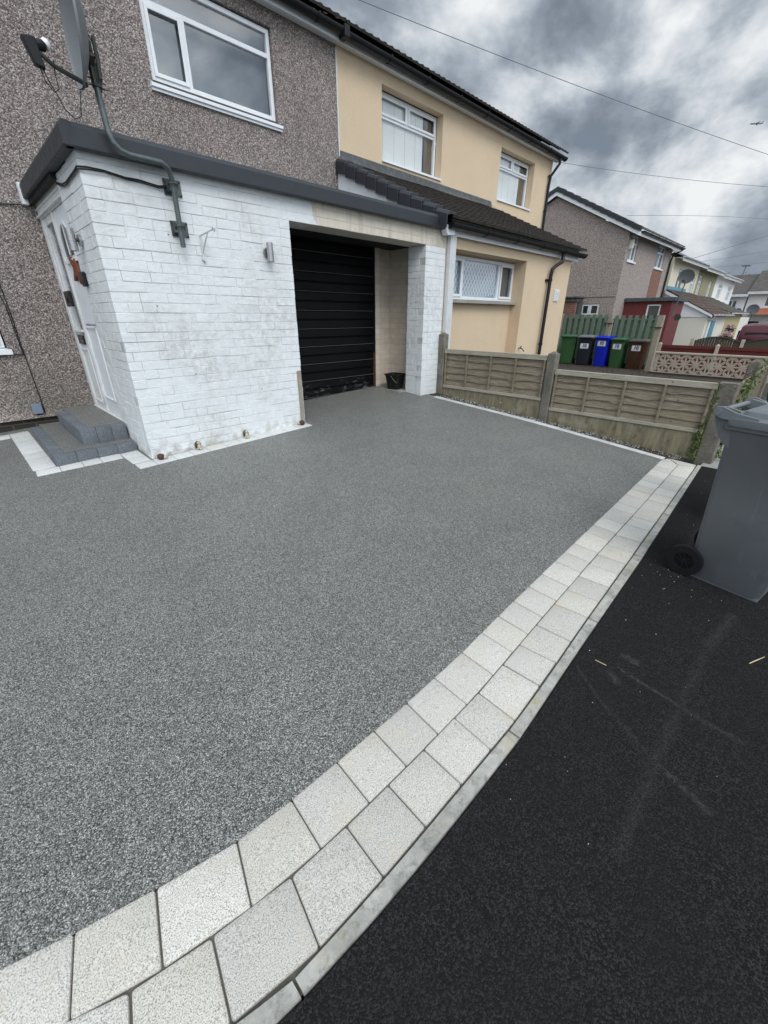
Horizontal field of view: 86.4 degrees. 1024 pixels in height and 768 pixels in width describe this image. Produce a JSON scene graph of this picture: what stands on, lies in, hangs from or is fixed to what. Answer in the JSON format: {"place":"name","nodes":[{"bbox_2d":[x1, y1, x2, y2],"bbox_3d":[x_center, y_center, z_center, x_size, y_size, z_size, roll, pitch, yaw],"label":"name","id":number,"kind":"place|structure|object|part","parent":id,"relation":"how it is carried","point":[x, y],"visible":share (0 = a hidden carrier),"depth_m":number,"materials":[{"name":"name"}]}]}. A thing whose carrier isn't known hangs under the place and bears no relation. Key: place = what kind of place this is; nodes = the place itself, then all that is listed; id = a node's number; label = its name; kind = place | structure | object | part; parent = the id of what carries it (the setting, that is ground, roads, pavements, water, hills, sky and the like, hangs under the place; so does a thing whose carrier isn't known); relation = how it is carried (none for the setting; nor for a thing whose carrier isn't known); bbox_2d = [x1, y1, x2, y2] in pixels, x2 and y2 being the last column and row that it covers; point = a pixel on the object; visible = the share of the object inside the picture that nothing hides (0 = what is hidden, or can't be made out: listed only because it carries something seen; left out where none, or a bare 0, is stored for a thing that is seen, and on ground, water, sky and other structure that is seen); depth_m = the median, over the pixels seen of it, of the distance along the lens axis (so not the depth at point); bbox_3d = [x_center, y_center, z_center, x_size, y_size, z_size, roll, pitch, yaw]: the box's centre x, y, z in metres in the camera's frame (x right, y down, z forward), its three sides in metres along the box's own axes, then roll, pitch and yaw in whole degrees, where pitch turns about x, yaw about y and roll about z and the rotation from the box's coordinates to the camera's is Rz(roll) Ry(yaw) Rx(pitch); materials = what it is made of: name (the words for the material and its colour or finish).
{"place":"outdoors","nodes":[
{"label":"outdoors","id":0,"kind":"place"},
{"bbox_2d":[0,383,661,969],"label":"driveway","id":1,"kind":"structure","parent":0,"point":[206,655],"depth_m":2.26,"materials":[{"name":"grey gravel"}]},
{"bbox_2d":[30,405,136,466],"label":"front steps","id":2,"kind":"structure","parent":1,"relation":"on","point":[76,434],"depth_m":4.42,"materials":[{"name":"concrete"}]},
{"bbox_2d":[0,0,346,432],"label":"pebbledash house","id":3,"kind":"structure","parent":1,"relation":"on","point":[188,75],"depth_m":5.04,"materials":[{"name":"stone"}]},
{"bbox_2d":[0,335,12,354],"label":"window","id":4,"kind":"structure","parent":3,"relation":"in","point":[3,351],"depth_m":4.73,"materials":[{"name":"white plastic"}]},
{"bbox_2d":[0,203,45,413],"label":"wall cable","id":5,"kind":"object","parent":3,"relation":"attached to","point":[19,342],"depth_m":4.74,"materials":[{"name":"black plastic"}]},
{"bbox_2d":[30,403,43,414],"bbox_3d":[-4.302,-1.267,5.083,0.104,0.159,0.048,-23,34,-39],"label":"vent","id":6,"kind":"object","parent":3,"relation":"attached to","point":[37,409],"visible":1,"depth_m":5.06,"materials":[{"name":"grey plastic"}]},
{"bbox_2d":[139,0,283,132],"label":"window","id":7,"kind":"structure","parent":3,"relation":"in","point":[198,49],"depth_m":5.32,"materials":[{"name":"white plastic"}]},
{"bbox_2d":[384,372,405,389],"bbox_3d":[0.189,-2.258,7.059,0.290,0.250,0.311,16,30,30],"label":"bucket","id":8,"kind":"object","parent":1,"relation":"on","point":[395,380],"visible":0.98,"depth_m":6.99,"materials":[{"name":"black plastic"}]},
{"bbox_2d":[0,459,695,1023],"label":"paving setts","id":9,"kind":"structure","parent":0,"point":[266,945],"depth_m":1.26,"materials":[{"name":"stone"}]},
{"bbox_2d":[73,396,766,1000],"bbox_3d":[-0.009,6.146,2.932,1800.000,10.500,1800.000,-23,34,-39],"label":"ground","id":10,"kind":"structure","parent":0,"point":[683,460],"depth_m":4.90,"materials":[{"name":"grey"}]},
{"bbox_2d":[15,117,446,458],"bbox_3d":[-1.478,-2.668,5.764,4.750,2.754,2.273,-23,34,-39],"label":"brick porch","id":11,"kind":"object","parent":10,"relation":"on","point":[235,335],"visible":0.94,"depth_m":4.33,"materials":[{"name":"brick"}]},
{"bbox_2d":[63,291,74,306],"bbox_3d":[-3.597,-2.428,4.660,0.044,0.160,0.270,-23,34,-39],"label":"key safe","id":12,"kind":"object","parent":11,"relation":"attached to","point":[69,298],"visible":1,"depth_m":4.61,"materials":[{"name":"black plastic"}]},
{"bbox_2d":[64,227,82,251],"bbox_3d":[-2.758,-2.421,3.642,0.105,0.172,0.090,-23,34,-39],"label":"wall light","id":13,"kind":"object","parent":11,"relation":"attached to","point":[72,240],"visible":1,"depth_m":3.62,"materials":[{"name":"silver metal"}]},
{"bbox_2d":[68,257,81,284],"bbox_3d":[-3.124,-2.451,4.152,0.030,0.258,0.289,-23,34,-39],"label":"door ornament","id":14,"kind":"object","parent":11,"relation":"hanging from","point":[75,266],"depth_m":4.11,"materials":[{"name":"orange"}]},
{"bbox_2d":[79,271,87,286],"bbox_3d":[-2.888,-2.236,3.930,0.030,0.125,0.120,-23,34,-39],"label":"video doorbell","id":15,"kind":"object","parent":11,"relation":"attached to","point":[83,279],"visible":1,"depth_m":3.91,"materials":[{"name":"black plastic"}]},
{"bbox_2d":[52,204,120,416],"bbox_3d":[-3.198,-2.067,4.428,0.116,2.020,0.600,-23,34,-39],"label":"front door","id":16,"kind":"structure","parent":11,"relation":"in","point":[59,213],"depth_m":4.44,"materials":[{"name":"white plastic"}]},
{"bbox_2d":[20,0,188,247],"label":"satellite dish","id":17,"kind":"object","parent":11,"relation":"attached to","point":[83,57],"visible":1,"depth_m":2.94,"materials":[{"name":"metal"}]},
{"bbox_2d":[55,165,166,188],"bbox_3d":[-2.395,-2.800,3.372,1.124,0.153,0.520,3,26,5],"label":"porch cable","id":18,"kind":"object","parent":11,"relation":"attached to","point":[67,181],"visible":0.85,"depth_m":3.35,"materials":[{"name":"black plastic"}]},
{"bbox_2d":[199,226,214,260],"bbox_3d":[-1.641,-2.506,3.822,0.285,0.259,0.033,21,32,37],"label":"basket bracket","id":19,"kind":"object","parent":11,"relation":"attached to","point":[203,248],"visible":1,"depth_m":3.86,"materials":[{"name":"metal"}]},
{"bbox_2d":[263,242,273,261],"bbox_3d":[-1.210,-2.738,4.318,0.090,0.172,0.105,-23,34,-39],"label":"wall light","id":20,"kind":"object","parent":11,"relation":"attached to","point":[268,252],"visible":1,"depth_m":4.29,"materials":[{"name":"silver metal"}]},
{"bbox_2d":[290,235,373,399],"bbox_3d":[-1.088,-2.739,6.017,2.530,2.360,0.056,-23,34,-39],"label":"garage door","id":21,"kind":"structure","parent":11,"relation":"in","point":[333,281],"depth_m":6.24,"materials":[{"name":"black metal"}]},
{"bbox_2d":[0,396,664,476],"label":"border slabs","id":22,"kind":"structure","parent":10,"relation":"on","point":[36,457],"depth_m":4.42,"materials":[{"name":"concrete"}]},
{"bbox_2d":[157,454,166,459],"bbox_3d":[-2.257,-0.566,4.169,0.101,0.064,0.070,-16,30,-31],"label":"hedgehog ornament","id":23,"kind":"object","parent":22,"relation":"on","point":[160,456],"visible":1,"depth_m":4.14,"materials":[{"name":"brown ceramic"}]},
{"bbox_2d":[194,441,201,449],"bbox_3d":[-2.007,-0.718,4.417,0.067,0.096,0.076,-16,30,-30],"label":"hedgehog ornament","id":24,"kind":"object","parent":22,"relation":"on","point":[197,444],"visible":1,"depth_m":4.40,"materials":[{"name":"beige ceramic"}]},
{"bbox_2d":[243,430,249,437],"bbox_3d":[-1.609,-0.907,4.770,0.065,0.096,0.079,-11,28,-22],"label":"hedgehog ornament","id":25,"kind":"object","parent":22,"relation":"on","point":[245,434],"visible":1,"depth_m":4.75,"materials":[{"name":"beige ceramic"}]},
{"bbox_2d":[297,420,304,424],"bbox_3d":[-1.063,-1.147,5.252,0.094,0.064,0.070,3,26,5],"label":"hedgehog ornament","id":26,"kind":"object","parent":22,"relation":"on","point":[301,422],"visible":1,"depth_m":5.23,"materials":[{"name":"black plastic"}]},
{"bbox_2d":[262,6,587,354],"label":"cream house","id":27,"kind":"structure","parent":10,"relation":"on","point":[477,178],"depth_m":7.77,"materials":[{"name":"paint"}]},
{"bbox_2d":[382,92,440,180],"bbox_3d":[0.442,-7.075,7.781,1.680,1.028,0.399,-23,34,-39],"label":"window","id":28,"kind":"structure","parent":27,"relation":"in","point":[408,138],"depth_m":7.80,"materials":[{"name":"white plastic"}]},
{"bbox_2d":[453,255,515,304],"bbox_3d":[1.736,-4.122,7.328,2.242,0.705,0.234,-23,34,-39],"label":"window","id":29,"kind":"structure","parent":27,"relation":"in","point":[476,280],"depth_m":7.40,"materials":[{"name":"white plastic"}]},
{"bbox_2d":[497,152,529,210],"bbox_3d":[3.148,-8.199,10.199,1.604,0.983,0.399,-23,34,-39],"label":"window","id":30,"kind":"structure","parent":27,"relation":"in","point":[512,177],"depth_m":10.27,"materials":[{"name":"white plastic"}]},
{"bbox_2d":[561,162,766,186],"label":"overhead wire","id":31,"kind":"object","parent":27,"relation":"attached to","point":[661,176],"visible":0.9,"depth_m":11.44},
{"bbox_2d":[237,465,700,1023],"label":"edging kerb","id":32,"kind":"structure","parent":10,"relation":"on","point":[285,1001],"depth_m":1.31,"materials":[{"name":"concrete"}]},
{"bbox_2d":[428,393,683,460],"bbox_3d":[2.104,-1.306,5.837,0.305,0.318,3.750,-23,34,-39],"label":"soil strip","id":33,"kind":"object","parent":10,"relation":"on","point":[656,452],"visible":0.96,"depth_m":5.44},
{"bbox_2d":[440,395,680,458],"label":"gravel chips","id":34,"kind":"object","parent":33,"relation":"on","point":[564,427],"visible":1,"depth_m":5.57,"materials":[{"name":"gravel"}]},
{"bbox_2d":[436,332,741,464],"bbox_3d":[2.335,-1.717,5.670,3.977,1.323,0.158,23,34,39],"label":"lap fence","id":35,"kind":"object","parent":10,"relation":"on","point":[665,415],"visible":0.98,"depth_m":5.33,"materials":[{"name":"wood"}]},
{"bbox_2d":[688,381,726,459],"bbox_3d":[3.574,-0.968,4.568,0.074,0.956,0.163,-23,34,-39],"label":"climbing weed","id":36,"kind":"object","parent":35,"relation":"attached to","point":[694,446],"visible":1,"depth_m":4.61,"materials":[{"name":"green plant"}]},
{"bbox_2d":[556,314,665,370],"bbox_3d":[8.168,-6.325,15.351,1.190,2.020,3.950,-23,34,-39],"label":"green board fence","id":37,"kind":"object","parent":10,"relation":"on","point":[650,327],"visible":0.37,"depth_m":15.26,"materials":[{"name":"paint"}]},
{"bbox_2d":[544,186,688,363],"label":"gable house","id":38,"kind":"structure","parent":10,"relation":"on","point":[622,268],"depth_m":16.85,"materials":[{"name":"grey stone"}]},
{"bbox_2d":[581,304,599,314],"bbox_3d":[8.748,-8.579,17.349,0.120,0.410,0.730,-23,34,-39],"label":"window","id":39,"kind":"structure","parent":38,"relation":"in","point":[591,309],"depth_m":17.32,"materials":[{"name":"white plastic"}]},
{"bbox_2d":[627,235,638,263],"bbox_3d":[9.895,-10.457,16.313,0.960,0.925,0.204,-23,34,-39],"label":"window","id":40,"kind":"structure","parent":38,"relation":"in","point":[636,238],"depth_m":16.45,"materials":[{"name":"white plastic"}]},
{"bbox_2d":[645,304,661,318],"bbox_3d":[11.036,-7.998,16.881,0.084,1.010,0.520,-23,34,-39],"label":"window","id":41,"kind":"structure","parent":38,"relation":"in","point":[654,309],"depth_m":16.79,"materials":[{"name":"white plastic"}]},
{"bbox_2d":[654,246,665,270],"bbox_3d":[12.587,-11.596,18.709,1.280,0.925,0.204,-23,34,-39],"label":"window","id":42,"kind":"structure","parent":38,"relation":"in","point":[656,267],"depth_m":18.84,"materials":[{"name":"white plastic"}]},
{"bbox_2d":[674,314,680,320],"bbox_3d":[11.602,-7.701,16.179,0.040,0.240,0.240,-23,34,-39],"label":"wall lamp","id":43,"kind":"object","parent":38,"relation":"attached to","point":[677,317],"visible":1,"depth_m":16.16,"materials":[{"name":"metal"}]},
{"bbox_2d":[672,269,694,314],"bbox_3d":[11.611,-8.561,15.937,0.420,1.567,0.412,2,26,4],"label":"satellite dish","id":44,"kind":"object","parent":38,"relation":"attached to","point":[685,276],"visible":1,"depth_m":15.75,"materials":[{"name":"metal"}]},
{"bbox_2d":[662,250,734,345],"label":"cream terrace house","id":45,"kind":"structure","parent":10,"relation":"on","point":[700,318],"depth_m":20.69,"materials":[{"name":"white paint"}]},
{"bbox_2d":[675,270,682,287],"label":"window","id":46,"kind":"structure","parent":45,"relation":"in","point":[677,282],"depth_m":21.92,"materials":[{"name":"white plastic"}]},
{"bbox_2d":[688,278,694,292],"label":"window","id":47,"kind":"structure","parent":45,"relation":"in","point":[691,284],"depth_m":23.69,"materials":[{"name":"white plastic"}]},
{"bbox_2d":[706,321,715,342],"bbox_3d":[16.879,-8.918,21.359,0.900,1.950,0.038,-23,34,-39],"label":"door","id":48,"kind":"structure","parent":45,"relation":"in","point":[712,324],"depth_m":21.02,"materials":[{"name":"teal paint"}]},
{"bbox_2d":[720,329,733,339],"bbox_3d":[19.206,-9.876,22.945,0.636,0.742,0.701,-23,34,-39],"label":"hanging basket","id":49,"kind":"object","parent":45,"relation":"hanging from","point":[726,334],"visible":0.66,"depth_m":22.83,"materials":[{"name":"pink plant"}]},
{"bbox_2d":[724,324,735,332],"bbox_3d":[19.662,-10.415,23.256,0.551,0.537,0.524,-23,34,-39],"label":"hanging basket","id":50,"kind":"object","parent":45,"relation":"hanging from","point":[729,327],"visible":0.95,"depth_m":23.18,"materials":[{"name":"pink plant"}]},
{"bbox_2d":[671,251,747,346],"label":"olive terrace house","id":51,"kind":"structure","parent":10,"relation":"on","point":[704,286],"depth_m":25.23,"materials":[{"name":"beige paint"}]},
{"bbox_2d":[695,275,702,294],"bbox_3d":[18.927,-13.617,24.712,0.900,1.150,0.060,-23,34,-39],"label":"window","id":52,"kind":"structure","parent":51,"relation":"in","point":[699,282],"depth_m":24.81,"materials":[{"name":"white plastic"}]},
{"bbox_2d":[706,281,711,296],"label":"window","id":53,"kind":"structure","parent":51,"relation":"in","point":[708,289],"depth_m":26.72,"materials":[{"name":"white plastic"}]},
{"bbox_2d":[653,342,767,376],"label":"red board fence","id":54,"kind":"object","parent":10,"relation":"on","point":[717,349],"visible":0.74,"depth_m":14.09,"materials":[{"name":"concrete"}]},
{"bbox_2d":[673,252,749,345],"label":"white terrace house","id":55,"kind":"structure","parent":10,"relation":"on","point":[723,288],"depth_m":29.15,"materials":[{"name":"paint"}]},
{"bbox_2d":[715,284,721,298],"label":"window","id":56,"kind":"structure","parent":55,"relation":"in","point":[719,288],"depth_m":28.91,"materials":[{"name":"white plastic"}]},
{"bbox_2d":[724,287,730,300],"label":"window","id":57,"kind":"structure","parent":55,"relation":"in","point":[729,288],"depth_m":31.28,"materials":[{"name":"white plastic"}]},
{"bbox_2d":[695,236,765,257],"bbox_3d":[23.976,-18.313,28.242,10.254,2.626,0.025,-7,26,-14],"label":"overhead wire","id":58,"kind":"object","parent":55,"relation":"attached to","point":[729,247],"visible":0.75,"depth_m":28.22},
{"bbox_2d":[689,336,767,348],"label":"arched brown fence","id":59,"kind":"object","parent":10,"relation":"on","point":[722,340],"visible":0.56,"depth_m":16.20,"materials":[{"name":"brown wood"}]},
{"bbox_2d":[729,274,759,316],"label":"end house","id":60,"kind":"structure","parent":10,"relation":"on","point":[739,297],"depth_m":35.77,"materials":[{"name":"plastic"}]},
{"bbox_2d":[729,300,737,307],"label":"window","id":61,"kind":"structure","parent":60,"relation":"in","point":[733,303],"depth_m":35.93,"materials":[{"name":"white plastic"}]},
{"bbox_2d":[734,358,767,410],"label":"garden front fence","id":62,"kind":"object","parent":10,"relation":"on","point":[756,391],"visible":0.34,"depth_m":5.42,"materials":[{"name":"concrete"}]},
{"bbox_2d":[715,358,767,460],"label":"climbing weed","id":63,"kind":"object","parent":62,"relation":"attached to","point":[748,388],"visible":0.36,"depth_m":4.97,"materials":[{"name":"green plant"}]},
{"bbox_2d":[734,323,767,347],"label":"parked car","id":64,"kind":"object","parent":10,"relation":"on","point":[750,332],"visible":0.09,"depth_m":18.71,"materials":[{"name":"paint"}]},
{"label":"rear window","id":65,"kind":"part","parent":64,"relation":"part of","materials":[{"name":"black glass"}]},
{"bbox_2d":[742,270,767,323],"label":"end house","id":66,"kind":"structure","parent":10,"relation":"on","point":[758,292],"depth_m":34.77,"materials":[{"name":"paint"}]},
{"bbox_2d":[746,304,759,320],"bbox_3d":[29.879,-16.175,33.237,0.631,1.260,0.595,4,26,8],"label":"satellite dish","id":67,"kind":"object","parent":66,"relation":"attached to","point":[753,309],"visible":1,"depth_m":33.15,"materials":[{"name":"metal"}]},
{"bbox_2d":[761,318,767,322],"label":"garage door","id":68,"kind":"structure","parent":66,"relation":"in","point":[765,320],"depth_m":34.71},
{"bbox_2d":[763,296,767,306],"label":"window","id":69,"kind":"structure","parent":66,"relation":"in","point":[765,304],"depth_m":34.50,"materials":[{"name":"white plastic"}]},
{"bbox_2d":[279,466,767,1023],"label":"pavement","id":70,"kind":"structure","parent":0,"point":[599,854],"depth_m":1.26,"materials":[{"name":"black asphalt"}]},
{"bbox_2d":[666,397,767,602],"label":"wheelie bin","id":71,"kind":"object","parent":70,"relation":"on","point":[728,551],"visible":1,"depth_m":2.33,"materials":[{"name":"grey plastic"}]},
{"bbox_2d":[315,0,767,274],"label":"sky","id":72,"kind":"structure","parent":0,"point":[702,65],"materials":[{"name":"grey"}]},
{"bbox_2d":[359,0,767,154],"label":"overhead wire","id":73,"kind":"object","parent":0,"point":[552,76],"visible":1,"depth_m":8.20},
{"bbox_2d":[558,363,767,430],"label":"garden soil","id":74,"kind":"structure","parent":0,"point":[626,371],"depth_m":13.56,"materials":[{"name":"brown soil"}]},
{"bbox_2d":[559,334,579,363],"bbox_3d":[7.309,-6.464,16.215,0.611,1.064,0.655,15,29,28],"label":"wheelie bin","id":75,"kind":"object","parent":74,"relation":"on","point":[568,346],"visible":0.97,"depth_m":16.04,"materials":[{"name":"green plastic"}]},
{"bbox_2d":[576,335,598,364],"bbox_3d":[7.771,-6.261,15.792,0.585,1.064,0.655,20,32,35],"label":"wheelie bin","id":76,"kind":"object","parent":74,"relation":"on","point":[586,343],"visible":0.98,"depth_m":15.63,"materials":[{"name":"black plastic"}]},
{"bbox_2d":[593,335,616,366],"bbox_3d":[8.225,-6.053,15.381,0.655,1.064,0.533,-20,32,-36],"label":"wheelie bin","id":77,"kind":"object","parent":74,"relation":"on","point":[602,351],"visible":0.82,"depth_m":15.23,"materials":[{"name":"blue plastic"}]},
{"bbox_2d":[559,364,672,377],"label":"fallen leaves","id":78,"kind":"object","parent":74,"relation":"on","point":[617,369],"visible":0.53,"depth_m":14.15,"materials":[{"name":"brown plant"}]},
{"bbox_2d":[608,337,632,367],"bbox_3d":[8.611,-5.848,15.045,0.655,1.064,0.522,-20,32,-36],"label":"wheelie bin","id":79,"kind":"object","parent":74,"relation":"on","point":[619,348],"visible":0.95,"depth_m":14.89,"materials":[{"name":"green plastic"}]},
{"bbox_2d":[625,338,651,369],"bbox_3d":[9.053,-5.627,14.653,0.655,1.064,0.595,-22,33,-38],"label":"wheelie bin","id":80,"kind":"object","parent":74,"relation":"on","point":[637,351],"visible":0.94,"depth_m":14.48,"materials":[{"name":"brown plastic"}]},
{"bbox_2d":[649,351,767,382],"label":"screen block wall","id":81,"kind":"structure","parent":74,"relation":"on","point":[708,365],"depth_m":12.57,"materials":[{"name":"concrete"}]},
{"bbox_2d":[627,215,761,218],"bbox_3d":[20.491,-18.073,25.174,18.508,1.515,0.014,-15,29,-28],"label":"overhead wire","id":82,"kind":"object","parent":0,"point":[675,215],"visible":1,"depth_m":22.79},
{"bbox_2d":[701,445,723,468],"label":"old pavement","id":83,"kind":"structure","parent":0,"point":[715,464],"depth_m":4.64,"materials":[{"name":"concrete"}]}
]}

